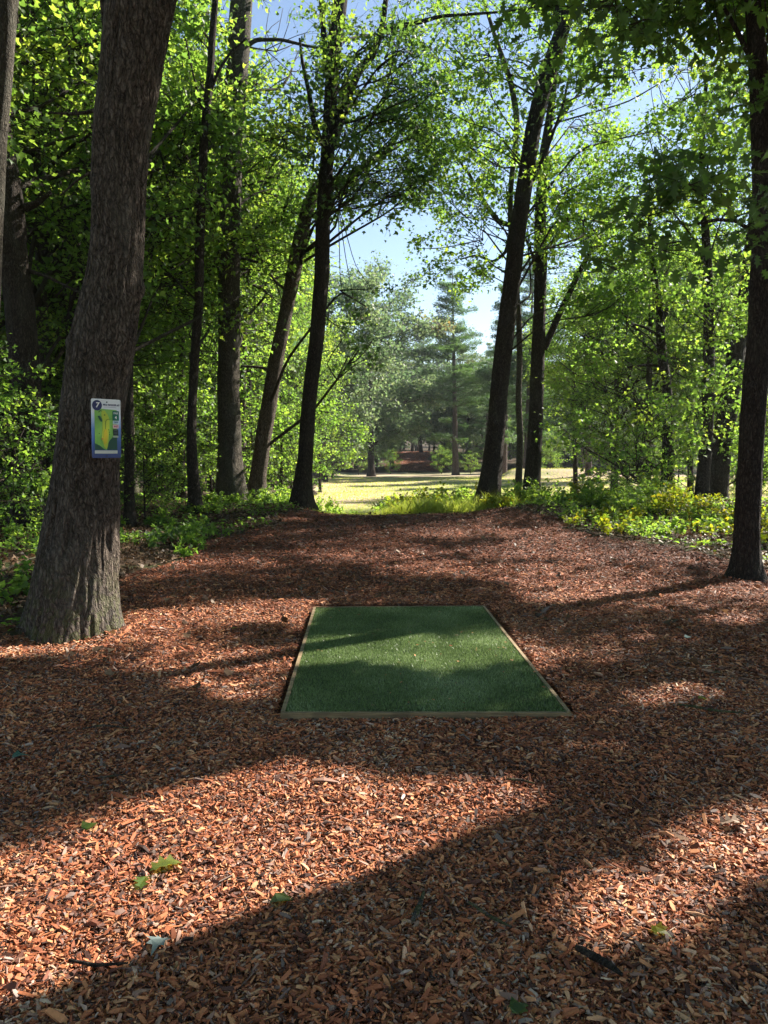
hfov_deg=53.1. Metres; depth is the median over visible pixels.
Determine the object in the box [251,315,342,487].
maple tree
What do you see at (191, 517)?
plant
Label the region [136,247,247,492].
maple tree
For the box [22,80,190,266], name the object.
maple tree
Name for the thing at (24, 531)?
plant
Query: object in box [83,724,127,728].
stick
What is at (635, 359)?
maple tree
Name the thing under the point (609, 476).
shrub
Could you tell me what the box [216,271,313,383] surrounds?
maple tree
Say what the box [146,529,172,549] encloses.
plant
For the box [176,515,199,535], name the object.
plant
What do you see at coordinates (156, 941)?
fallen leaf
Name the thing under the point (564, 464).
ground
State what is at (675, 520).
plant
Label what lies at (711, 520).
plant
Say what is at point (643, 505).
plant
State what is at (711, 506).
plant
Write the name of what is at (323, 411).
bush
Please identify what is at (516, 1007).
fallen leaf
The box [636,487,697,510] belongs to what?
plant
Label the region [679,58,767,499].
oak tree
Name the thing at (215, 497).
plant
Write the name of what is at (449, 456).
bush
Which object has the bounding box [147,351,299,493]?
bush
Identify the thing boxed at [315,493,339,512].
plant
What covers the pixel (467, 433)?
oak tree
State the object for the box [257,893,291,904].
fallen leaf
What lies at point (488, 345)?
pine tree
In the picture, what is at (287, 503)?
ground cover
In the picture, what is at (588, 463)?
pine tree
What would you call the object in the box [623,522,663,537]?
plant
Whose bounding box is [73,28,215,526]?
maple tree
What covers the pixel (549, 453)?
bush
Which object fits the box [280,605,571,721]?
tee pad
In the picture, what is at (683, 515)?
plant
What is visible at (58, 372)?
shrub
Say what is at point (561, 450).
bush
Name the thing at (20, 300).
oak tree
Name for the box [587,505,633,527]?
plant
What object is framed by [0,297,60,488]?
shrub
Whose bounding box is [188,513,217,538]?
plant
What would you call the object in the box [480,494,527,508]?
plant
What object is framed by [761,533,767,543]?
plant
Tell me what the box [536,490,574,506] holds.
plant
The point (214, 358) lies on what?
maple tree
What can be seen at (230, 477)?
oak tree
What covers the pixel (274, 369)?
oak tree
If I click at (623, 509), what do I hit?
plant
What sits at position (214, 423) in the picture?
shrub
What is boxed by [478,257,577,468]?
pine tree
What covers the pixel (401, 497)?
plant
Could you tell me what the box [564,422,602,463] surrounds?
bush
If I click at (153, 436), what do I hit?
shrub
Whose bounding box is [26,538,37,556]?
plant
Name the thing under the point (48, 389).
shrub
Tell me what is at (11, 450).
shrub
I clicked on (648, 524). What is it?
plant
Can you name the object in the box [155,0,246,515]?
maple tree
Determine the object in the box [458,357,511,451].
pine tree
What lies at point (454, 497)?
plant
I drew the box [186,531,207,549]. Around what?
plant
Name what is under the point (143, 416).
shrub
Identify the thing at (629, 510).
plant
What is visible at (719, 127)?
oak tree
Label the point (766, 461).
shrub
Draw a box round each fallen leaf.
[2,750,27,760]
[79,821,95,831]
[133,854,181,876]
[133,875,150,897]
[147,932,171,954]
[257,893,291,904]
[503,996,530,1018]
[641,921,672,937]
[707,813,743,825]
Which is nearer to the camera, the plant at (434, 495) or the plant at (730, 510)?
the plant at (730, 510)
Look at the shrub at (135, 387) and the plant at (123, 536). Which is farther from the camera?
the shrub at (135, 387)
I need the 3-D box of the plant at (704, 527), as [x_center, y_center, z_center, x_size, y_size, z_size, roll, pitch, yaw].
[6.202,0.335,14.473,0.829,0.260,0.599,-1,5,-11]
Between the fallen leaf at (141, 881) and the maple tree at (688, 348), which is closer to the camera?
the fallen leaf at (141, 881)
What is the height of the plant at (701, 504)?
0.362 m
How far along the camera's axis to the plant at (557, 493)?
21.16 m
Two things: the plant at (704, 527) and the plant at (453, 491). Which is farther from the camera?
the plant at (453, 491)
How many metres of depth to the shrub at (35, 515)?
13.17 m
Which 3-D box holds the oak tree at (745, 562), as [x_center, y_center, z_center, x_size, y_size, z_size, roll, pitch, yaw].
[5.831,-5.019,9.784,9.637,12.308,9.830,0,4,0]
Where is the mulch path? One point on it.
(442, 542)
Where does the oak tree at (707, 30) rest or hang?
on the mulch path
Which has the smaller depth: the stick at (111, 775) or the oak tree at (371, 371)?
the stick at (111, 775)
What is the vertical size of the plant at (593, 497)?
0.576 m
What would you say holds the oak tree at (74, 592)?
on the mulch path
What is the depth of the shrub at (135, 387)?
25.39 m
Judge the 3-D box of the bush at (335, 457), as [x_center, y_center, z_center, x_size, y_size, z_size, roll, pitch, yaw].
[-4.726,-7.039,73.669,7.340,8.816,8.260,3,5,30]
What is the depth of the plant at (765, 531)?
13.78 m
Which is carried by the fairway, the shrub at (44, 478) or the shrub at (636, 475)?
the shrub at (636, 475)
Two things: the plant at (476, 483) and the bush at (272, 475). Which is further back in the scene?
the bush at (272, 475)
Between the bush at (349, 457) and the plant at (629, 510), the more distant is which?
the bush at (349, 457)
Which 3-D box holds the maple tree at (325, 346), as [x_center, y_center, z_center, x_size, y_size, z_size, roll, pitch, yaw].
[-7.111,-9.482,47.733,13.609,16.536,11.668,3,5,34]
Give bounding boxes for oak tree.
[1,1,204,527]
[16,0,176,645]
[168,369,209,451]
[215,0,320,505]
[242,79,467,498]
[243,0,541,510]
[254,260,409,481]
[293,249,460,475]
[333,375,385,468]
[346,342,447,469]
[346,376,412,471]
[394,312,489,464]
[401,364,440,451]
[409,431,423,450]
[424,417,450,450]
[432,376,489,466]
[443,0,748,492]
[485,0,767,581]
[546,357,620,460]
[551,0,767,145]
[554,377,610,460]
[591,28,751,498]
[611,373,641,447]
[620,394,655,445]
[642,1,767,174]
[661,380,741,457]
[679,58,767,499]
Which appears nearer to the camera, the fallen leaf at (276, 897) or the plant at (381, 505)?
the fallen leaf at (276, 897)
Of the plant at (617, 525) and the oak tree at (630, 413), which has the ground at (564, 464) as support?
the plant at (617, 525)
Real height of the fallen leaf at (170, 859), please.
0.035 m
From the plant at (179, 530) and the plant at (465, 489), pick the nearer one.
the plant at (179, 530)
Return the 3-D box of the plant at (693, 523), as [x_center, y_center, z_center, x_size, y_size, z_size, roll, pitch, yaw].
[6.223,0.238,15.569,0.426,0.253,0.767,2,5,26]
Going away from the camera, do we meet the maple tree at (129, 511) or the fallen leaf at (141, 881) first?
the fallen leaf at (141, 881)
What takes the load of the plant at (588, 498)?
on the ground at (564, 464)
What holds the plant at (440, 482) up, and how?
on the fairway
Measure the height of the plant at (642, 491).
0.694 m
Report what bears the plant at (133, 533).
on the ground at (564, 464)
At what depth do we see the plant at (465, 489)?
23.17 m
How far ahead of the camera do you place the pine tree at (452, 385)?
85.86 m
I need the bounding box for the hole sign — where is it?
[91,398,120,457]
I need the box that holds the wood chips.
[0,451,767,1023]
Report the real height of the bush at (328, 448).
6.551 m
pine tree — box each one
[407,265,489,474]
[409,333,442,450]
[433,344,458,449]
[435,365,474,449]
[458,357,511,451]
[472,359,492,458]
[473,282,527,473]
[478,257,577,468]
[482,342,494,365]
[508,352,568,466]
[508,374,525,459]
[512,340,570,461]
[550,272,624,474]
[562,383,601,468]
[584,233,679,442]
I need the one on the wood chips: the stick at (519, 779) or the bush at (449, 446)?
the stick at (519, 779)
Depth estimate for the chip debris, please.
5.78 m
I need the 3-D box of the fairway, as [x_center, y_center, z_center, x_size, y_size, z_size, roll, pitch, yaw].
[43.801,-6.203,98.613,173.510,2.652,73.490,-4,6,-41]
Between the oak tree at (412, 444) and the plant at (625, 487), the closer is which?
the plant at (625, 487)
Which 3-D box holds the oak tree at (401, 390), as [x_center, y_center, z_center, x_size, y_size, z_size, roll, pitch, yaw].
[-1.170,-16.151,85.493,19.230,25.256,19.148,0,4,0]
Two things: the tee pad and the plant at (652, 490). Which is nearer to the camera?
the tee pad
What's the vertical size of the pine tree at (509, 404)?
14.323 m
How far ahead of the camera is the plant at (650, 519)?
15.83 m
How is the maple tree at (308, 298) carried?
on the ground at (564, 464)
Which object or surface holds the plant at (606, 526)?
on the ground at (564, 464)
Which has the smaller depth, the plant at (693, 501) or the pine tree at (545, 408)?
the plant at (693, 501)
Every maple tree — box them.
[0,0,38,305]
[0,0,254,472]
[0,0,293,439]
[0,1,194,488]
[1,0,298,410]
[1,0,363,493]
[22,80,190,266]
[28,15,336,495]
[66,34,304,500]
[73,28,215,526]
[75,31,358,358]
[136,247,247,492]
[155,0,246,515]
[185,85,304,491]
[186,262,329,444]
[187,235,377,484]
[200,306,355,478]
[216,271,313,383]
[240,220,313,484]
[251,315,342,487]
[385,0,522,494]
[389,0,738,504]
[513,284,632,492]
[515,187,746,486]
[515,227,702,490]
[534,147,718,493]
[603,231,732,487]
[618,232,741,499]
[635,178,767,492]
[684,246,766,486]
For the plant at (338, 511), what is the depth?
24.14 m
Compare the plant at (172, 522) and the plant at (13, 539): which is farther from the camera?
the plant at (172, 522)
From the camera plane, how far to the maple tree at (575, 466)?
46.98 m
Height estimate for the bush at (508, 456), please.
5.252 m
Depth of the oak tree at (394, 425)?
101.08 m
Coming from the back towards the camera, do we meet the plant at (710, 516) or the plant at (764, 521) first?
the plant at (710, 516)
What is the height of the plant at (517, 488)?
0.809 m
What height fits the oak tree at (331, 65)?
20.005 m
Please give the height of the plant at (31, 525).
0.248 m
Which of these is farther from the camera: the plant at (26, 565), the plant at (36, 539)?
the plant at (36, 539)
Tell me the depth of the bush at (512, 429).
103.94 m
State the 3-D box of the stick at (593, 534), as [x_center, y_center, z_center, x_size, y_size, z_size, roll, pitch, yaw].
[4.078,0.406,14.787,0.272,0.048,0.680,0,4,0]
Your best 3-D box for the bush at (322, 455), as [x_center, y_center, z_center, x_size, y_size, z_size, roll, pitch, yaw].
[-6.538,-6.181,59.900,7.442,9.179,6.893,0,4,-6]
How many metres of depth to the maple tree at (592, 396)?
35.18 m
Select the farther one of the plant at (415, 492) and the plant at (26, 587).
the plant at (415, 492)
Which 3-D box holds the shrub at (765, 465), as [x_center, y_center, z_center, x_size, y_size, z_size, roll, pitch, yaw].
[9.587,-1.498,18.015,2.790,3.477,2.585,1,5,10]
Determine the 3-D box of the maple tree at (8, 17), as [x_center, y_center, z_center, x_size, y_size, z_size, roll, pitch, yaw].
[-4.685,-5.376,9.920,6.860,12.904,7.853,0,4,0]
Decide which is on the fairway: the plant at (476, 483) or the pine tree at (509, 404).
the plant at (476, 483)
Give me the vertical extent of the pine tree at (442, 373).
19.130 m
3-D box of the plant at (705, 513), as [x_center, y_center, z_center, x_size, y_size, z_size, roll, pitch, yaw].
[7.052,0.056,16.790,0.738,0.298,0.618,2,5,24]
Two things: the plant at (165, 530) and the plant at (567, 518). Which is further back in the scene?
the plant at (567, 518)
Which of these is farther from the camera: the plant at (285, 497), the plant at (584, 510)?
the plant at (285, 497)
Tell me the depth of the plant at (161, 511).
16.88 m
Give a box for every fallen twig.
[0,557,35,571]
[684,545,719,551]
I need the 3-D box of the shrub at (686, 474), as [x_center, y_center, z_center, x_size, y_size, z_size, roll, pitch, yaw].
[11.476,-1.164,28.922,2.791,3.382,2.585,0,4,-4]
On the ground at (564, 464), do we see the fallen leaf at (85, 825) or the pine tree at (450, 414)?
the pine tree at (450, 414)
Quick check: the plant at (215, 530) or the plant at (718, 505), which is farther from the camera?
the plant at (718, 505)
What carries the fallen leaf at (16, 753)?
on the wood chips
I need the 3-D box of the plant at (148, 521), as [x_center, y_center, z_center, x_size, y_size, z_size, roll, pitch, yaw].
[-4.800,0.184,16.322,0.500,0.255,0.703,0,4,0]
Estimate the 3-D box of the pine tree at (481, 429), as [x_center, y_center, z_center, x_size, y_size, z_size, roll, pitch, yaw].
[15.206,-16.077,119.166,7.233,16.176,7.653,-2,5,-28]
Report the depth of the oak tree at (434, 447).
153.23 m
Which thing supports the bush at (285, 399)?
on the ground at (564, 464)
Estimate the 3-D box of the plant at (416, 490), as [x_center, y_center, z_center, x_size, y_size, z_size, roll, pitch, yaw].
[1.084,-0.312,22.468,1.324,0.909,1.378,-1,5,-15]
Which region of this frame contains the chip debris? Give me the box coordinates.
[309,610,543,702]
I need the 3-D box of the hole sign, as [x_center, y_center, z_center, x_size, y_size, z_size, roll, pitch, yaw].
[-2.340,-0.703,6.485,0.020,0.493,0.265,4,6,41]
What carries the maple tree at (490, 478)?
on the fairway
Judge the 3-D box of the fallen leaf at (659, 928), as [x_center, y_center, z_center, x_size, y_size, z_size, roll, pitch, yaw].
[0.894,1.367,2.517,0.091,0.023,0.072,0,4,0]
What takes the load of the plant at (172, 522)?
on the ground at (564, 464)
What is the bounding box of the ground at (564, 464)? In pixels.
[0,439,767,638]
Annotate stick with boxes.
[68,958,127,966]
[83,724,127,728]
[96,773,127,778]
[411,891,424,921]
[468,901,511,927]
[507,778,534,783]
[585,530,604,535]
[678,703,743,713]
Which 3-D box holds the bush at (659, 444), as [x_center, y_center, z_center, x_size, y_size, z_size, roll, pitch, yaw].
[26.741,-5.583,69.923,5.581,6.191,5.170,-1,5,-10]
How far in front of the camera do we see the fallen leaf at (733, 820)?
3.26 m
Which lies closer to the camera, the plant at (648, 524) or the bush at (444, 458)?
the plant at (648, 524)
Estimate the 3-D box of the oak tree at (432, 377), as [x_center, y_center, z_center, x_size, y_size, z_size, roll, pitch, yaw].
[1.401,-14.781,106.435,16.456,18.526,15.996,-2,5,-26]
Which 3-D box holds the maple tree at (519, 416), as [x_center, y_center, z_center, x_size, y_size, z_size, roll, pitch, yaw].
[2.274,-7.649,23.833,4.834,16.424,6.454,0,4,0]
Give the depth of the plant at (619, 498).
17.40 m
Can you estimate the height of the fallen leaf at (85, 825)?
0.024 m
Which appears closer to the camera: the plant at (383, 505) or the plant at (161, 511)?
the plant at (161, 511)
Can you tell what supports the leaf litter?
on the ground at (564, 464)
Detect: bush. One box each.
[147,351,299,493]
[209,393,295,483]
[217,371,343,492]
[251,364,326,484]
[255,384,338,491]
[275,377,346,465]
[284,386,374,491]
[316,400,372,478]
[328,441,348,467]
[334,429,363,468]
[344,438,375,474]
[380,448,402,473]
[430,445,451,473]
[437,449,451,466]
[438,441,460,471]
[460,451,480,474]
[507,412,525,467]
[507,437,516,459]
[513,424,563,465]
[541,432,570,468]
[542,438,558,463]
[555,423,565,457]
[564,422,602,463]
[608,432,643,474]
[652,422,697,477]
[697,416,738,480]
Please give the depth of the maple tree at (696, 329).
33.31 m
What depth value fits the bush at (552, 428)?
101.48 m
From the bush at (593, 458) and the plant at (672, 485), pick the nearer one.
the plant at (672, 485)
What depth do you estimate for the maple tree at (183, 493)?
24.87 m
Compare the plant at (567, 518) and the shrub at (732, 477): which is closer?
the plant at (567, 518)
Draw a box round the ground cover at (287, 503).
[0,489,767,630]
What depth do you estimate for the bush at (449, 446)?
101.33 m
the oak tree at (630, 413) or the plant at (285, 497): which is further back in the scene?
the oak tree at (630, 413)
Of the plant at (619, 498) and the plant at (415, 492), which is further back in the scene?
the plant at (415, 492)
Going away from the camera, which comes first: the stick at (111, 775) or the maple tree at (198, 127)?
the stick at (111, 775)
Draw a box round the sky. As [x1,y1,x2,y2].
[22,0,766,438]
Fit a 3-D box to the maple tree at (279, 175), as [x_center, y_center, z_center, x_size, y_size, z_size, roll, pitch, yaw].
[-5.450,-7.435,26.918,9.198,16.058,9.221,1,4,9]
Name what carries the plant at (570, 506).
on the ground at (564, 464)
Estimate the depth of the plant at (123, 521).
15.60 m
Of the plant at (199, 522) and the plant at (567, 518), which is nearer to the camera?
the plant at (199, 522)
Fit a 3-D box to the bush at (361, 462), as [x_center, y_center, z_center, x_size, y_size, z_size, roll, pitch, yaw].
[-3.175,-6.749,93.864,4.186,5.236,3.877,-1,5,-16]
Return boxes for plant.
[0,534,39,549]
[0,556,33,580]
[0,580,25,605]
[1,520,23,539]
[6,569,29,589]
[10,578,29,595]
[13,524,40,540]
[17,520,38,531]
[19,536,38,550]
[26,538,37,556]
[120,515,128,527]
[120,527,137,544]
[123,530,138,542]
[139,525,174,542]
[143,514,164,524]
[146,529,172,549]
[151,504,166,517]
[151,520,184,540]
[161,516,191,528]
[171,537,197,558]
[174,528,200,544]
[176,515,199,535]
[177,498,223,514]
[180,521,202,530]
[185,513,208,524]
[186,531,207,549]
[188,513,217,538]
[202,491,239,505]
[202,523,233,537]
[231,488,274,503]
[255,483,289,503]
[266,485,290,502]
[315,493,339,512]
[322,506,357,513]
[367,493,411,510]
[375,496,401,510]
[381,487,428,506]
[399,487,441,503]
[413,486,444,499]
[426,481,453,500]
[429,488,467,498]
[430,488,469,501]
[438,490,465,501]
[449,486,475,502]
[460,481,477,497]
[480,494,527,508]
[497,479,550,502]
[515,472,567,503]
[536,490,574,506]
[560,471,608,501]
[560,512,601,525]
[562,500,586,518]
[564,479,613,507]
[577,506,609,518]
[578,485,628,504]
[581,507,609,517]
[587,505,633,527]
[595,513,633,536]
[599,478,661,512]
[609,472,673,503]
[609,505,645,516]
[612,522,645,533]
[613,481,631,492]
[615,506,644,521]
[620,489,697,515]
[622,516,677,529]
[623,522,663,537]
[627,481,663,503]
[627,512,664,524]
[635,472,658,486]
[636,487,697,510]
[645,476,698,499]
[646,485,708,521]
[651,515,688,536]
[676,501,710,521]
[684,518,701,529]
[689,509,718,517]
[690,494,708,505]
[691,498,713,511]
[695,514,729,529]
[699,507,733,523]
[699,523,732,535]
[701,512,732,524]
[702,493,723,504]
[711,499,734,509]
[714,506,733,515]
[716,514,733,522]
[725,522,767,536]
[761,511,767,526]
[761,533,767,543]
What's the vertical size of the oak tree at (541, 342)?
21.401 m
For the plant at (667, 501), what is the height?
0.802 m
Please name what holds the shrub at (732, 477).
on the fairway
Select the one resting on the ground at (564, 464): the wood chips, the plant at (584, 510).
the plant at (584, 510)
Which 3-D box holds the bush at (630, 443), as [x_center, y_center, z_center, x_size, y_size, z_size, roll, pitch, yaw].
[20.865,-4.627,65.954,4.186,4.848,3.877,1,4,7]
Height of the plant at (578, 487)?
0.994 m
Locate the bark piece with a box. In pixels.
[575,944,622,976]
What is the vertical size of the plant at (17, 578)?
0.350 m
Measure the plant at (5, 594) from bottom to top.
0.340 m
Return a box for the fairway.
[301,453,767,513]
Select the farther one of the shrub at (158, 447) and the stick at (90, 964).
the shrub at (158, 447)
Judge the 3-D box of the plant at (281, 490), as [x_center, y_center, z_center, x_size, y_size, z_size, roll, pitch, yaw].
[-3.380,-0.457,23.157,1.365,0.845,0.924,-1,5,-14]
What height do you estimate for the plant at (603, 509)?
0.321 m
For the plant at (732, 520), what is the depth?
15.60 m
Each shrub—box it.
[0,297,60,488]
[0,300,63,472]
[0,332,58,531]
[0,336,123,475]
[0,360,59,526]
[4,430,123,524]
[53,353,165,462]
[120,392,186,499]
[120,426,187,519]
[133,363,217,496]
[134,407,221,500]
[136,389,217,476]
[156,406,253,500]
[592,444,659,489]
[612,443,681,490]
[649,440,698,498]
[729,432,767,495]
[729,462,763,497]
[731,398,767,486]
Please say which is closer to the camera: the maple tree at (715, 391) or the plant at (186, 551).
the plant at (186, 551)
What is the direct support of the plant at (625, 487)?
on the ground at (564, 464)
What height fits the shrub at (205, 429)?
4.191 m
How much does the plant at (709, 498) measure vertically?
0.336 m
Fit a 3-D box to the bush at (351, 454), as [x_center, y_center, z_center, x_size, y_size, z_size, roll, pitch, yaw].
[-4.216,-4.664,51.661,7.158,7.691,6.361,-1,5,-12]
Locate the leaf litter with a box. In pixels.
[0,491,767,687]
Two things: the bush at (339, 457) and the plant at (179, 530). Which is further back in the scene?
the bush at (339, 457)
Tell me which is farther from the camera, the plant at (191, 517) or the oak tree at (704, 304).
the oak tree at (704, 304)
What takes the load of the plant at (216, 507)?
on the ground at (564, 464)
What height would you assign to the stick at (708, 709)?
0.021 m
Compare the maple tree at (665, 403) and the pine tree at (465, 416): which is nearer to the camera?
the maple tree at (665, 403)
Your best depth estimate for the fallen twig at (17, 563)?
10.22 m
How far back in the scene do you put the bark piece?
2.37 m
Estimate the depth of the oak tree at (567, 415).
113.12 m
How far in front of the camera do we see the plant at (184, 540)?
13.18 m
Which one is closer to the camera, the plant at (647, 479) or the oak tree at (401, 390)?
the plant at (647, 479)
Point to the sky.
(361, 245)
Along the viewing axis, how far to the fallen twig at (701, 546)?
12.21 m
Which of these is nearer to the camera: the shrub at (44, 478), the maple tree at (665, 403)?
the shrub at (44, 478)
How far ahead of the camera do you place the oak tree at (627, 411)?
117.08 m
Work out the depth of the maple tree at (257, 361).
29.46 m
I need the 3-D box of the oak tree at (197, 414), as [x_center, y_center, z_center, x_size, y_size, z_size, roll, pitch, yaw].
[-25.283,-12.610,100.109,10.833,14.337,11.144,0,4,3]
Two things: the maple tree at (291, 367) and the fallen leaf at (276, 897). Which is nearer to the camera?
the fallen leaf at (276, 897)
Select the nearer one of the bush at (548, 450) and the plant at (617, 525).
the plant at (617, 525)
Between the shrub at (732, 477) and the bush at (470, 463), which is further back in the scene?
the bush at (470, 463)
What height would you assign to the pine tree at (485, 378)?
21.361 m
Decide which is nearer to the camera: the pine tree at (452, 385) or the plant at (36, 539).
the plant at (36, 539)
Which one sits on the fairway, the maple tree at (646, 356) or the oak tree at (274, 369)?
the maple tree at (646, 356)
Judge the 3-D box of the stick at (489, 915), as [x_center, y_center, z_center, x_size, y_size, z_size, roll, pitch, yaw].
[0.354,1.359,2.594,0.014,0.014,0.187,-4,6,-43]
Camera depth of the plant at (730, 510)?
17.29 m
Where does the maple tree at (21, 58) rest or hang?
on the ground at (564, 464)
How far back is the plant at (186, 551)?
11.63 m
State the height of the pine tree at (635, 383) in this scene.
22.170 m
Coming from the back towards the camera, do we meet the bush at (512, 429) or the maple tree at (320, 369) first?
the bush at (512, 429)
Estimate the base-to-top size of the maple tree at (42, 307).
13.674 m
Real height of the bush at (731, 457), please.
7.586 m
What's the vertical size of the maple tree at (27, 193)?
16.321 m
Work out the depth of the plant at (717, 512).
15.70 m
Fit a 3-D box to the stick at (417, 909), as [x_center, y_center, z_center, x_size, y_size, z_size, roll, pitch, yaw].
[0.120,1.359,2.652,0.021,0.021,0.163,1,5,17]
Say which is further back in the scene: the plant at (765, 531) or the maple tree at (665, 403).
the maple tree at (665, 403)
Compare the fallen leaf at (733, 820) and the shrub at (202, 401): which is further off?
the shrub at (202, 401)
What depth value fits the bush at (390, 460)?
96.77 m
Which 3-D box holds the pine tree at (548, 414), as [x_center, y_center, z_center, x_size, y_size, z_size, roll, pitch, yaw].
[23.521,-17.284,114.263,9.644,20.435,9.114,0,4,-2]
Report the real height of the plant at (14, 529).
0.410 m
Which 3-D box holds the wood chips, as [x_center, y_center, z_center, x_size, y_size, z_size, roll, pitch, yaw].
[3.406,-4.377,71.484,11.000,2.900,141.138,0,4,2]
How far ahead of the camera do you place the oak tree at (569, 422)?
110.90 m
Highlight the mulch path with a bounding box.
[0,452,767,1023]
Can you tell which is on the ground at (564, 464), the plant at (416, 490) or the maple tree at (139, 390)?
the maple tree at (139, 390)
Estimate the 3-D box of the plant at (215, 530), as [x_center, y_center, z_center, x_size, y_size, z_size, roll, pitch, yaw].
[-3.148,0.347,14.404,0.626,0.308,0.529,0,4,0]
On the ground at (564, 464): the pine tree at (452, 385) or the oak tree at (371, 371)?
the oak tree at (371, 371)
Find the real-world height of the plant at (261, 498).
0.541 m
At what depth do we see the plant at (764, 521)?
15.17 m
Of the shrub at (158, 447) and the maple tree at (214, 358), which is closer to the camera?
the shrub at (158, 447)

